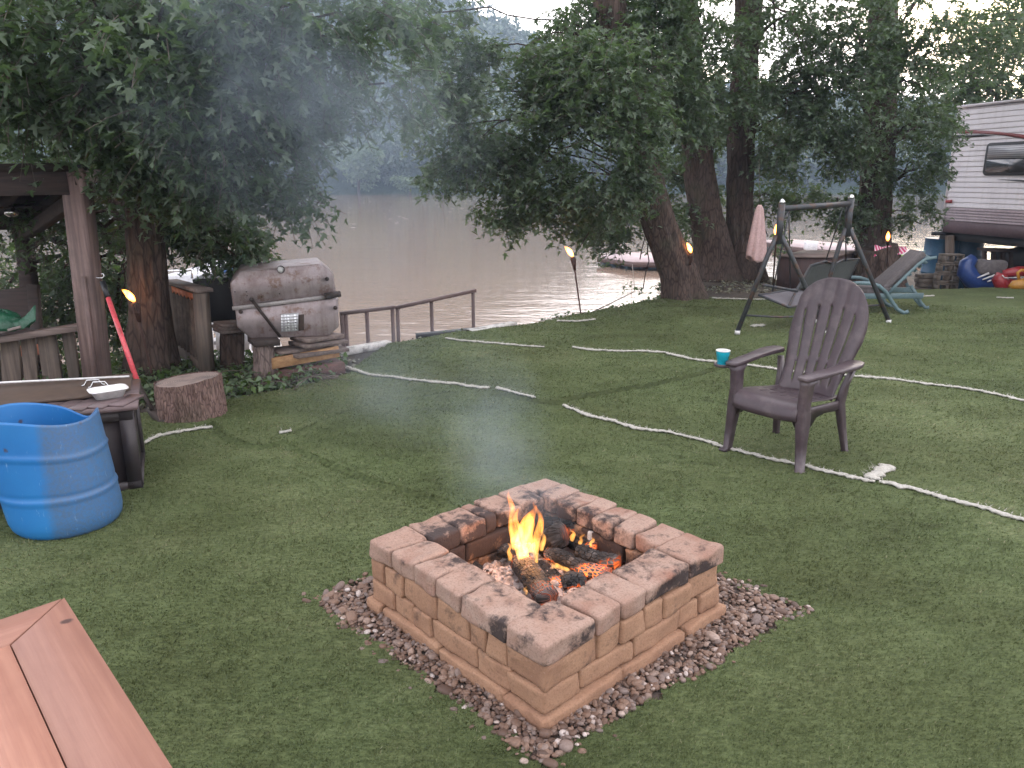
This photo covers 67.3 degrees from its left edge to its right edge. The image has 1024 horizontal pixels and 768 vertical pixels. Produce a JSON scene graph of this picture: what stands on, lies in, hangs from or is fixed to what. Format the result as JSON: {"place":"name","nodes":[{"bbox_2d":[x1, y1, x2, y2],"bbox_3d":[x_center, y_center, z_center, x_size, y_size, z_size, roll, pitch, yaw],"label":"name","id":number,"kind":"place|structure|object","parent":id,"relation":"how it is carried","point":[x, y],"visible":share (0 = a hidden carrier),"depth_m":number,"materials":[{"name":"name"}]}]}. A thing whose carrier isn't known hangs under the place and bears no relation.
{"place":"outdoors","nodes":[
{"label":"outdoors","id":0,"kind":"place"},
{"bbox_2d":[0,0,947,193],"bbox_3d":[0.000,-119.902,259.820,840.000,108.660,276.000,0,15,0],"label":"hill","id":1,"kind":"structure","parent":0,"point":[339,186],"depth_m":149.35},
{"bbox_2d":[0,194,1014,366],"bbox_3d":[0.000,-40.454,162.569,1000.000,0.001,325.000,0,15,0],"label":"river water","id":2,"kind":"structure","parent":0,"point":[381,252],"depth_m":27.90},
{"bbox_2d":[168,261,281,359],"bbox_3d":[-4.662,-0.992,12.221,1.388,2.050,4.123,0,15,0],"label":"pontoon boat","id":3,"kind":"object","parent":2,"relation":"on","point":[190,275],"visible":0.11,"depth_m":11.41,"materials":[{"name":"metal"}]},
{"bbox_2d":[323,140,385,194],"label":"willow tree","id":4,"kind":"object","parent":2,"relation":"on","point":[359,164],"visible":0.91,"depth_m":138.50,"materials":[{"name":"green plant"}]},
{"bbox_2d":[389,175,423,194],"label":"bank shrub","id":5,"kind":"object","parent":2,"relation":"on","point":[405,182],"visible":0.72,"depth_m":140.54,"materials":[{"name":"green plant"}]},
{"bbox_2d":[597,243,655,268],"bbox_3d":[4.392,-4.551,27.195,2.743,0.742,3.371,2,15,7],"label":"floating raft","id":6,"kind":"object","parent":2,"relation":"on","point":[635,260],"visible":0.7,"depth_m":26.53,"materials":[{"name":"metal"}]},
{"bbox_2d":[766,239,921,264],"bbox_3d":[13.582,-5.263,30.690,3.089,0.360,8.921,-9,17,-30],"label":"river dock","id":7,"kind":"object","parent":2,"relation":"on","point":[796,245],"visible":0.2,"depth_m":31.56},
{"bbox_2d":[803,241,817,249],"bbox_3d":[11.434,-5.293,29.449,0.430,0.349,0.407,0,15,0],"label":"cooler box","id":8,"kind":"object","parent":7,"relation":"on","point":[810,245],"visible":0.88,"depth_m":29.27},
{"bbox_2d":[0,287,1023,767],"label":"lawn","id":9,"kind":"structure","parent":0,"point":[984,299],"depth_m":3.50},
{"bbox_2d":[0,403,122,539],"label":"plastic drum","id":10,"kind":"object","parent":9,"relation":"on","point":[58,477],"visible":0.99,"depth_m":3.47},
{"bbox_2d":[0,379,144,509],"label":"table","id":11,"kind":"object","parent":9,"relation":"on","point":[121,420],"visible":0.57,"depth_m":3.99,"materials":[{"name":"brown wood"}]},
{"bbox_2d":[0,373,132,404],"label":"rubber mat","id":12,"kind":"object","parent":11,"relation":"on","point":[40,392],"visible":0.63,"depth_m":4.13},
{"bbox_2d":[0,375,128,383],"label":"white pole","id":13,"kind":"object","parent":12,"relation":"on","point":[45,380],"visible":1,"depth_m":4.27,"materials":[{"name":"plastic"}]},
{"bbox_2d":[87,384,128,399],"bbox_3d":[-2.124,0.045,4.048,0.188,0.047,0.133,-11,19,-37],"label":"plastic tray","id":14,"kind":"object","parent":11,"relation":"on","point":[108,392],"visible":1,"depth_m":4.04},
{"bbox_2d":[0,598,171,767],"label":"wooden table","id":15,"kind":"object","parent":9,"relation":"on","point":[65,702],"visible":1,"depth_m":1.28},
{"bbox_2d":[100,280,163,421],"bbox_3d":[-2.567,-0.216,5.220,0.742,0.918,0.096,11,18,35],"label":"shovel","id":16,"kind":"object","parent":9,"relation":"on","point":[151,411],"visible":0.69,"depth_m":5.25,"materials":[{"name":"red plastic"}]},
{"bbox_2d":[144,424,212,443],"bbox_3d":[-2.138,0.306,4.889,0.122,0.040,0.456,13,20,40],"label":"white turf line","id":17,"kind":"object","parent":9,"relation":"on","point":[158,435],"visible":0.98,"depth_m":4.89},
{"bbox_2d":[153,371,227,422],"bbox_3d":[-2.216,0.090,5.279,0.463,0.294,0.450,0,15,0],"label":"tree stump","id":18,"kind":"object","parent":9,"relation":"on","point":[198,396],"visible":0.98,"depth_m":5.14,"materials":[{"name":"brown wood"}]},
{"bbox_2d":[345,366,489,388],"bbox_3d":[-0.825,-0.051,6.262,1.443,0.049,0.131,8,17,27],"label":"white turf line","id":19,"kind":"object","parent":9,"relation":"on","point":[422,380],"visible":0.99,"depth_m":6.20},
{"bbox_2d":[445,336,544,347],"bbox_3d":[-0.192,-0.411,7.595,1.056,0.049,0.111,5,16,19],"label":"white turf line","id":20,"kind":"object","parent":9,"relation":"on","point":[487,342],"visible":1,"depth_m":7.58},
{"bbox_2d":[495,386,535,397],"bbox_3d":[0.014,0.057,5.794,0.087,0.044,0.424,-13,20,-39],"label":"white turf line","id":21,"kind":"object","parent":9,"relation":"on","point":[509,390],"visible":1,"depth_m":5.78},
{"bbox_2d":[557,318,595,321],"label":"white turf line","id":22,"kind":"object","parent":9,"relation":"on","point":[579,320],"visible":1,"depth_m":8.76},
{"bbox_2d":[572,346,716,361],"bbox_3d":[1.274,-0.296,7.199,1.473,0.072,0.289,9,17,30],"label":"white turf line","id":23,"kind":"object","parent":9,"relation":"on","point":[656,351],"visible":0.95,"depth_m":7.30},
{"bbox_2d":[562,404,875,482],"bbox_3d":[1.159,0.338,4.825,2.149,0.059,0.145,13,20,40],"label":"white turf line","id":24,"kind":"object","parent":9,"relation":"on","point":[758,455],"visible":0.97,"depth_m":4.74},
{"bbox_2d":[712,297,765,299],"bbox_3d":[3.084,-1.157,10.391,0.753,0.039,0.096,2,15,8],"label":"white turf line","id":25,"kind":"object","parent":9,"relation":"on","point":[737,298],"visible":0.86,"depth_m":10.38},
{"bbox_2d":[772,236,776,291],"bbox_3d":[3.196,-1.426,9.417,0.071,1.144,1.878,5,16,18],"label":"garden torch","id":26,"kind":"object","parent":9,"relation":"on","point":[774,263],"visible":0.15,"depth_m":9.18,"materials":[{"name":"brown wood"}]},
{"bbox_2d":[714,277,868,473],"bbox_3d":[1.677,-0.096,4.566,0.708,1.021,0.686,-12,19,-37],"label":"adirondack chair","id":27,"kind":"object","parent":9,"relation":"on","point":[785,397],"visible":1,"depth_m":4.57,"materials":[{"name":"brown plastic"}]},
{"bbox_2d":[716,349,730,364],"bbox_3d":[1.257,-0.159,4.587,0.085,0.089,0.085,0,15,0],"label":"plastic cup","id":28,"kind":"object","parent":27,"relation":"on","point":[722,356],"visible":0.94,"depth_m":4.56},
{"bbox_2d":[735,194,891,334],"bbox_3d":[3.412,-1.348,8.457,2.319,1.426,0.802,-10,18,-32],"label":"porch swing","id":29,"kind":"object","parent":9,"relation":"on","point":[813,273],"visible":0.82,"depth_m":8.50,"materials":[{"name":"metal"}]},
{"bbox_2d":[864,463,895,479],"bbox_3d":[2.018,0.475,4.242,0.138,0.049,0.288,14,21,43],"label":"white turf line","id":30,"kind":"object","parent":9,"relation":"on","point":[880,470],"visible":0.99,"depth_m":4.25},
{"bbox_2d":[747,364,1023,400],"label":"white turf line","id":31,"kind":"object","parent":9,"relation":"on","point":[926,383],"visible":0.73,"depth_m":6.08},
{"bbox_2d":[851,249,936,313],"bbox_3d":[4.655,-1.264,9.491,1.332,0.783,0.704,0,15,0],"label":"sun lounger","id":32,"kind":"object","parent":9,"relation":"on","point":[903,267],"visible":0.87,"depth_m":9.22,"materials":[{"name":"teal plastic"}]},
{"bbox_2d":[878,478,1023,521],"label":"white turf line","id":33,"kind":"object","parent":9,"relation":"on","point":[945,497],"visible":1,"depth_m":3.87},
{"bbox_2d":[1008,269,1023,288],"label":"inflatable boat","id":34,"kind":"object","parent":9,"relation":"on","point":[1018,283],"visible":0.9,"depth_m":11.41,"materials":[{"name":"yellow plastic"}]},
{"bbox_2d":[63,271,1023,412],"bbox_3d":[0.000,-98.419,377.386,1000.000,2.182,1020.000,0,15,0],"label":"ground","id":35,"kind":"structure","parent":0,"point":[710,293],"depth_m":10.82,"materials":[{"name":"soil"}]},
{"bbox_2d":[0,284,42,374],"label":"wooden chair","id":36,"kind":"object","parent":35,"relation":"on","point":[22,301],"visible":0.29,"depth_m":6.62,"materials":[{"name":"brown wood"}]},
{"bbox_2d":[0,323,80,384],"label":"deck railing","id":37,"kind":"object","parent":35,"relation":"on","point":[11,359],"visible":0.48,"depth_m":5.99,"materials":[{"name":"grey wood"}]},
{"bbox_2d":[0,324,32,333],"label":"loose board","id":38,"kind":"object","parent":37,"relation":"on","point":[14,328],"visible":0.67,"depth_m":5.75,"materials":[{"name":"grey wood"}]},
{"bbox_2d":[0,305,35,331],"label":"green tarp","id":39,"kind":"object","parent":38,"relation":"on","point":[9,319],"visible":1,"depth_m":5.77,"materials":[{"name":"plastic"}]},
{"bbox_2d":[21,344,62,373],"bbox_3d":[-4.066,-0.136,6.486,0.461,0.399,0.200,0,15,0],"label":"brick pile","id":40,"kind":"object","parent":35,"relation":"on","point":[61,358],"visible":0.06,"depth_m":6.40,"materials":[{"name":"brown brick"}]},
{"bbox_2d":[0,163,111,376],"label":"pavilion","id":41,"kind":"structure","parent":35,"relation":"on","point":[69,201],"depth_m":5.44,"materials":[{"name":"brown wood"}]},
{"bbox_2d":[0,204,48,216],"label":"ceiling fan","id":42,"kind":"object","parent":41,"relation":"hanging from","point":[10,211],"visible":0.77,"depth_m":6.03,"materials":[{"name":"metal"}]},
{"bbox_2d":[130,301,153,381],"bbox_3d":[-2.935,-0.347,6.095,0.100,0.817,0.165,13,20,41],"label":"garden torch","id":43,"kind":"object","parent":35,"relation":"on","point":[135,307],"visible":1,"depth_m":6.05,"materials":[{"name":"brown wood"}]},
{"bbox_2d":[22,346,347,405],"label":"bank weeds","id":44,"kind":"object","parent":35,"relation":"on","point":[187,363],"visible":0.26,"depth_m":6.21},
{"bbox_2d":[173,362,351,390],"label":"fallen twigs","id":45,"kind":"object","parent":44,"relation":"on","point":[315,375],"depth_m":6.16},
{"bbox_2d":[169,279,214,371],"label":"slatted gate","id":46,"kind":"structure","parent":35,"relation":"on","point":[191,309],"depth_m":6.46,"materials":[{"name":"wood"}]},
{"bbox_2d":[192,273,235,321],"bbox_3d":[-2.671,-0.583,7.089,0.336,0.826,0.461,-2,15,-8],"label":"metal bin","id":47,"kind":"object","parent":35,"relation":"on","point":[221,303],"visible":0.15,"depth_m":6.88,"materials":[{"name":"black metal"}]},
{"bbox_2d":[219,333,244,374],"bbox_3d":[-2.406,-0.262,6.609,0.239,0.378,0.255,-4,16,-16],"label":"log post","id":48,"kind":"object","parent":35,"relation":"on","point":[232,348],"visible":0.77,"depth_m":6.51,"materials":[{"name":"brown wood"}]},
{"bbox_2d":[213,328,243,333],"bbox_3d":[-2.383,-0.459,6.529,0.231,0.038,0.220,-13,19,-39],"label":"short board","id":49,"kind":"object","parent":48,"relation":"on","point":[228,332],"visible":0.5,"depth_m":6.43,"materials":[{"name":"brown wood"}]},
{"bbox_2d":[212,324,239,330],"bbox_3d":[-2.391,-0.486,6.521,0.231,0.038,0.220,-13,20,-39],"label":"short board","id":50,"kind":"object","parent":49,"relation":"on","point":[223,329],"visible":0.35,"depth_m":6.43,"materials":[{"name":"brown wood"}]},
{"bbox_2d":[213,320,236,327],"bbox_3d":[-2.373,-0.512,6.514,0.231,0.037,0.220,-13,19,-39],"label":"short board","id":51,"kind":"object","parent":50,"relation":"on","point":[227,323],"visible":0.65,"depth_m":6.44,"materials":[{"name":"grey wood"}]},
{"bbox_2d":[212,328,252,350],"bbox_3d":[-3.389,-0.560,9.183,0.708,0.330,0.050,0,15,0],"label":"white fence","id":52,"kind":"object","parent":35,"relation":"on","point":[216,343],"visible":0.06,"depth_m":9.18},
{"bbox_2d":[0,0,481,381],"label":"maple tree","id":53,"kind":"object","parent":35,"relation":"on","point":[170,130],"visible":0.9,"depth_m":4.86,"materials":[{"name":"green plant"}]},
{"bbox_2d":[251,346,275,384],"bbox_3d":[-2.028,-0.154,6.254,0.217,0.377,0.202,14,20,41],"label":"log post","id":54,"kind":"object","parent":35,"relation":"on","point":[262,357],"visible":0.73,"depth_m":6.17,"materials":[{"name":"grey wood"}]},
{"bbox_2d":[247,336,279,346],"bbox_3d":[-2.007,-0.352,6.221,0.204,0.060,0.260,-8,17,-29],"label":"short board","id":55,"kind":"object","parent":54,"relation":"on","point":[263,341],"visible":0.81,"depth_m":6.13,"materials":[{"name":"brown wood"}]},
{"bbox_2d":[258,158,307,185],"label":"bank tree","id":56,"kind":"object","parent":35,"relation":"on","point":[289,169],"visible":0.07,"depth_m":140.80,"materials":[{"name":"green plant"}]},
{"bbox_2d":[275,358,345,381],"bbox_3d":[-1.709,-0.113,6.447,0.564,0.110,0.240,-9,18,-31],"label":"lumber","id":57,"kind":"object","parent":35,"relation":"on","point":[336,365],"visible":0.46,"depth_m":6.41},
{"bbox_2d":[271,346,339,368],"bbox_3d":[-1.723,-0.217,6.344,0.608,0.134,0.040,-8,17,-29],"label":"lumber","id":58,"kind":"object","parent":57,"relation":"on","point":[282,361],"visible":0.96,"depth_m":6.31,"materials":[{"name":"brown wood"}]},
{"bbox_2d":[286,345,348,358],"bbox_3d":[-1.652,-0.282,6.476,0.467,0.032,0.300,-12,19,-38],"label":"lumber","id":59,"kind":"object","parent":58,"relation":"on","point":[299,355],"visible":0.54,"depth_m":6.35,"materials":[{"name":"grey wood"}]},
{"bbox_2d":[274,345,331,354],"bbox_3d":[-1.770,-0.301,6.433,0.463,0.030,0.220,-12,19,-39],"label":"lumber","id":60,"kind":"object","parent":59,"relation":"on","point":[288,349],"visible":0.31,"depth_m":6.33,"materials":[{"name":"grey wood"}]},
{"bbox_2d":[288,338,347,348],"bbox_3d":[-1.630,-0.351,6.476,0.260,0.047,0.411,14,20,41],"label":"lumber","id":61,"kind":"object","parent":60,"relation":"on","point":[303,345],"visible":0.69,"depth_m":6.38,"materials":[{"name":"grey wood"}]},
{"bbox_2d":[290,332,344,342],"bbox_3d":[-1.638,-0.397,6.482,0.240,0.048,0.383,12,19,37],"label":"lumber","id":62,"kind":"object","parent":61,"relation":"on","point":[331,336],"visible":0.61,"depth_m":6.38,"materials":[{"name":"grey wood"}]},
{"bbox_2d":[230,258,340,337],"bbox_3d":[-1.893,-0.719,6.451,0.909,0.606,0.620,-7,16,-24],"label":"barrel grill","id":63,"kind":"object","parent":62,"relation":"on","point":[288,298],"visible":1,"depth_m":6.23,"materials":[{"name":"grey metal"}]},
{"bbox_2d":[339,340,390,356],"bbox_3d":[-1.444,-0.351,7.500,0.100,0.070,0.596,14,20,42],"label":"kerb timber","id":64,"kind":"object","parent":35,"relation":"on","point":[365,347],"visible":0.58,"depth_m":7.47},
{"bbox_2d":[339,305,395,346],"bbox_3d":[-1.507,-0.093,8.204,0.643,1.433,0.053,-12,19,-38],"label":"metal handrail","id":65,"kind":"object","parent":35,"relation":"on","point":[344,327],"visible":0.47,"depth_m":8.02,"materials":[{"name":"brown metal"}]},
{"bbox_2d":[395,289,476,341],"bbox_3d":[-0.840,-0.281,8.727,0.985,1.526,0.054,-9,17,-30],"label":"metal handrail","id":66,"kind":"object","parent":35,"relation":"on","point":[432,300],"visible":0.48,"depth_m":8.54,"materials":[{"name":"brown metal"}]},
{"bbox_2d":[415,328,468,338],"bbox_3d":[-0.714,-0.530,8.218,0.621,0.083,0.120,-7,16,-23],"label":"kerb timber","id":67,"kind":"object","parent":35,"relation":"on","point":[425,334],"visible":0.5,"depth_m":8.15,"materials":[{"name":"grey wood"}]},
{"bbox_2d":[468,321,516,330],"bbox_3d":[-0.216,-0.616,8.500,0.100,0.070,0.691,14,20,42],"label":"kerb timber","id":68,"kind":"object","parent":35,"relation":"on","point":[510,323],"visible":0.54,"depth_m":8.49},
{"bbox_2d":[48,0,1015,189],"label":"hillside woods","id":69,"kind":"object","parent":35,"relation":"on","point":[491,26],"visible":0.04,"depth_m":160.18,"materials":[{"name":"green plant"}]},
{"bbox_2d":[440,295,659,331],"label":"bank weeds","id":70,"kind":"object","parent":35,"relation":"on","point":[623,304],"visible":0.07,"depth_m":9.78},
{"bbox_2d":[393,0,713,300],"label":"maple tree","id":71,"kind":"object","parent":35,"relation":"on","point":[575,93],"visible":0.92,"depth_m":8.93,"materials":[{"name":"green plant"}]},
{"bbox_2d":[302,571,813,767],"bbox_3d":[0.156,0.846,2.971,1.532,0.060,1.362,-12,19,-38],"label":"pebbles","id":72,"kind":"object","parent":35,"relation":"on","point":[722,640],"visible":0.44,"depth_m":2.60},
{"bbox_2d":[367,478,725,729],"bbox_3d":[0.124,0.737,2.892,0.975,0.330,0.972,-13,20,-41],"label":"brick fire pit","id":73,"kind":"object","parent":72,"relation":"on","point":[649,601],"visible":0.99,"depth_m":2.62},
{"bbox_2d":[485,542,587,603],"bbox_3d":[0.123,0.761,2.912,0.750,0.100,0.750,-13,20,-41],"label":"ash bed","id":74,"kind":"object","parent":73,"relation":"in","point":[508,580],"visible":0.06,"depth_m":2.97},
{"bbox_2d":[473,561,492,574],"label":"charred log","id":75,"kind":"object","parent":74,"relation":"on","point":[477,564],"visible":0.48,"depth_m":3.00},
{"bbox_2d":[497,543,523,558],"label":"charred log","id":76,"kind":"object","parent":74,"relation":"on","point":[507,550],"visible":0.77,"depth_m":3.03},
{"bbox_2d":[509,552,558,604],"bbox_3d":[0.074,0.705,2.781,0.096,0.114,0.373,-4,15,-13],"label":"charred log","id":77,"kind":"object","parent":74,"relation":"on","point":[531,575],"visible":0.99,"depth_m":2.72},
{"bbox_2d":[483,542,590,599],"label":"ember lumps","id":78,"kind":"object","parent":74,"relation":"on","point":[510,572],"visible":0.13,"depth_m":2.98,"materials":[{"name":"brown wood"}]},
{"bbox_2d":[535,560,561,587],"bbox_3d":[0.149,0.733,2.962,0.071,0.049,0.183,-11,19,-37],"label":"charred log","id":79,"kind":"object","parent":74,"relation":"on","point":[552,574],"visible":0.53,"depth_m":2.96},
{"bbox_2d":[535,521,568,557],"bbox_3d":[0.163,0.633,3.114,0.120,0.163,0.133,-10,18,-33],"label":"charred log","id":80,"kind":"object","parent":74,"relation":"on","point":[555,534],"visible":0.81,"depth_m":3.07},
{"bbox_2d":[560,571,586,590],"bbox_3d":[0.222,0.707,2.749,0.100,0.066,0.068,0,15,0],"label":"charred log","id":81,"kind":"object","parent":74,"relation":"on","point":[571,579],"visible":0.95,"depth_m":2.73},
{"bbox_2d":[543,547,612,578],"bbox_3d":[0.247,0.689,2.958,0.086,0.068,0.305,-14,21,-43],"label":"charred log","id":82,"kind":"object","parent":74,"relation":"on","point":[566,559],"visible":0.81,"depth_m":2.94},
{"bbox_2d":[574,543,621,569],"bbox_3d":[0.330,0.670,2.953,0.180,0.071,0.082,11,18,35],"label":"charred log","id":83,"kind":"object","parent":82,"relation":"on","point":[613,561],"visible":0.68,"depth_m":2.93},
{"bbox_2d":[567,534,597,549],"bbox_3d":[0.279,0.648,3.134,0.164,0.072,0.061,14,20,42],"label":"charred log","id":84,"kind":"object","parent":74,"relation":"on","point":[574,542],"visible":0.62,"depth_m":3.12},
{"bbox_2d":[540,516,576,533],"bbox_3d":[0.225,0.589,3.217,0.211,0.088,0.091,1,15,5],"label":"charred log","id":85,"kind":"object","parent":73,"relation":"on","point":[547,521],"visible":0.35,"depth_m":3.19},
{"bbox_2d":[570,256,581,313],"bbox_3d":[0.733,-1.198,9.162,0.232,0.873,0.070,0,15,0],"label":"garden torch","id":86,"kind":"object","parent":35,"relation":"on","point":[573,260],"visible":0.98,"depth_m":9.12,"materials":[{"name":"brown wood"}]},
{"bbox_2d":[592,264,634,311],"bbox_3d":[2.603,-2.327,16.973,0.486,1.124,16.262,3,15,10],"label":"mooring rope","id":87,"kind":"object","parent":35,"relation":"on","point":[621,297],"visible":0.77,"depth_m":12.00,"materials":[{"name":"white fabric"}]},
{"bbox_2d":[579,0,780,282],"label":"maple tree","id":88,"kind":"object","parent":35,"relation":"on","point":[686,39],"visible":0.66,"depth_m":10.08,"materials":[{"name":"green plant"}]},
{"bbox_2d":[704,0,888,282],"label":"maple tree","id":89,"kind":"object","parent":35,"relation":"on","point":[741,178],"visible":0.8,"depth_m":10.87,"materials":[{"name":"green plant"}]},
{"bbox_2d":[746,175,766,262],"bbox_3d":[3.393,-2.360,10.544,0.268,1.371,0.186,7,16,23],"label":"hanging cloth","id":90,"kind":"object","parent":89,"relation":"hanging from","point":[756,251],"visible":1,"depth_m":10.60,"materials":[{"name":"pink fabric"}]},
{"bbox_2d":[776,250,856,290],"bbox_3d":[4.659,-1.735,11.745,0.684,0.532,1.624,12,19,38],"label":"wooden cabinet","id":91,"kind":"object","parent":35,"relation":"on","point":[805,259],"visible":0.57,"depth_m":11.35,"materials":[{"name":"brown wood"}]},
{"bbox_2d":[850,243,907,286],"bbox_3d":[5.807,-1.742,12.097,1.142,0.947,1.053,-14,20,-42],"label":"tree stump","id":92,"kind":"object","parent":35,"relation":"on","point":[877,265],"visible":0.35,"depth_m":11.75,"materials":[{"name":"brown wood"}]},
{"bbox_2d":[874,245,906,256],"bbox_3d":[5.848,-2.065,11.880,0.671,0.170,0.382,0,15,0],"label":"beach towel","id":93,"kind":"object","parent":92,"relation":"on","point":[902,249],"visible":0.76,"depth_m":11.77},
{"bbox_2d":[786,0,1023,249],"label":"maple tree","id":94,"kind":"object","parent":35,"relation":"on","point":[873,223],"visible":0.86,"depth_m":11.08,"materials":[{"name":"green plant"}]},
{"bbox_2d":[914,273,933,288],"bbox_3d":[6.939,-1.700,12.899,0.325,0.300,0.184,0,15,0],"label":"paver pile","id":95,"kind":"object","parent":35,"relation":"on","point":[923,280],"visible":0.64,"depth_m":12.82,"materials":[{"name":"concrete"}]},
{"bbox_2d":[920,237,959,288],"bbox_3d":[7.585,-2.154,13.658,0.566,0.860,0.566,0,15,0],"label":"steel drum","id":96,"kind":"object","parent":35,"relation":"on","point":[934,246],"visible":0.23,"depth_m":13.47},
{"bbox_2d":[932,282,958,288],"bbox_3d":[7.103,-1.585,12.620,0.335,0.150,0.170,0,15,0],"label":"concrete block","id":97,"kind":"object","parent":35,"relation":"on","point":[935,285],"depth_m":12.56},
{"bbox_2d":[933,273,958,282],"bbox_3d":[7.101,-1.737,12.579,0.335,0.150,0.170,0,15,0],"label":"concrete block","id":98,"kind":"object","parent":97,"relation":"on","point":[945,278],"depth_m":12.52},
{"bbox_2d":[935,263,958,272],"bbox_3d":[7.114,-1.888,12.539,0.335,0.150,0.170,0,15,0],"label":"concrete block","id":99,"kind":"object","parent":98,"relation":"on","point":[939,268],"depth_m":12.50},
{"bbox_2d":[937,253,964,263],"bbox_3d":[7.133,-2.038,12.498,0.335,0.150,0.170,0,15,0],"label":"concrete block","id":100,"kind":"object","parent":99,"relation":"on","point":[950,258],"depth_m":12.45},
{"bbox_2d":[900,0,1023,150],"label":"maple tree","id":101,"kind":"object","parent":35,"relation":"on","point":[969,92],"visible":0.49,"depth_m":16.55,"materials":[{"name":"green plant"}]},
{"bbox_2d":[958,241,983,288],"bbox_3d":[8.013,-2.154,13.658,0.566,0.860,0.566,0,15,0],"label":"steel drum","id":102,"kind":"object","parent":35,"relation":"on","point":[967,248],"visible":0.18,"depth_m":13.36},
{"bbox_2d":[931,98,1023,288],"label":"travel trailer","id":103,"kind":"object","parent":35,"relation":"on","point":[984,201],"visible":0.69,"depth_m":12.26,"materials":[{"name":"white metal"}]},
{"bbox_2d":[957,254,1016,287],"bbox_3d":[7.517,-1.700,12.173,0.986,0.712,0.463,0,15,0],"label":"inflatable boat","id":104,"kind":"object","parent":35,"relation":"on","point":[973,271],"visible":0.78,"depth_m":11.99,"materials":[{"name":"blue plastic"}]},
{"bbox_2d":[977,247,1017,267],"bbox_3d":[7.970,-1.949,12.626,0.574,0.547,0.350,0,15,0],"label":"work table","id":105,"kind":"object","parent":35,"relation":"on","point":[993,251],"visible":0.53,"depth_m":12.56,"materials":[{"name":"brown wood"}]},
{"bbox_2d":[991,266,1023,287],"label":"inflatable boat","id":106,"kind":"object","parent":35,"relation":"on","point":[999,280],"visible":0.66,"depth_m":11.71,"materials":[{"name":"red plastic"}]},
{"bbox_2d":[996,247,1023,268],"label":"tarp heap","id":107,"kind":"object","parent":35,"relation":"on","point":[1018,258],"visible":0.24,"depth_m":12.60,"materials":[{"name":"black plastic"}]},
{"bbox_2d":[429,0,1023,101],"label":"sky","id":108,"kind":"structure","parent":0,"point":[524,8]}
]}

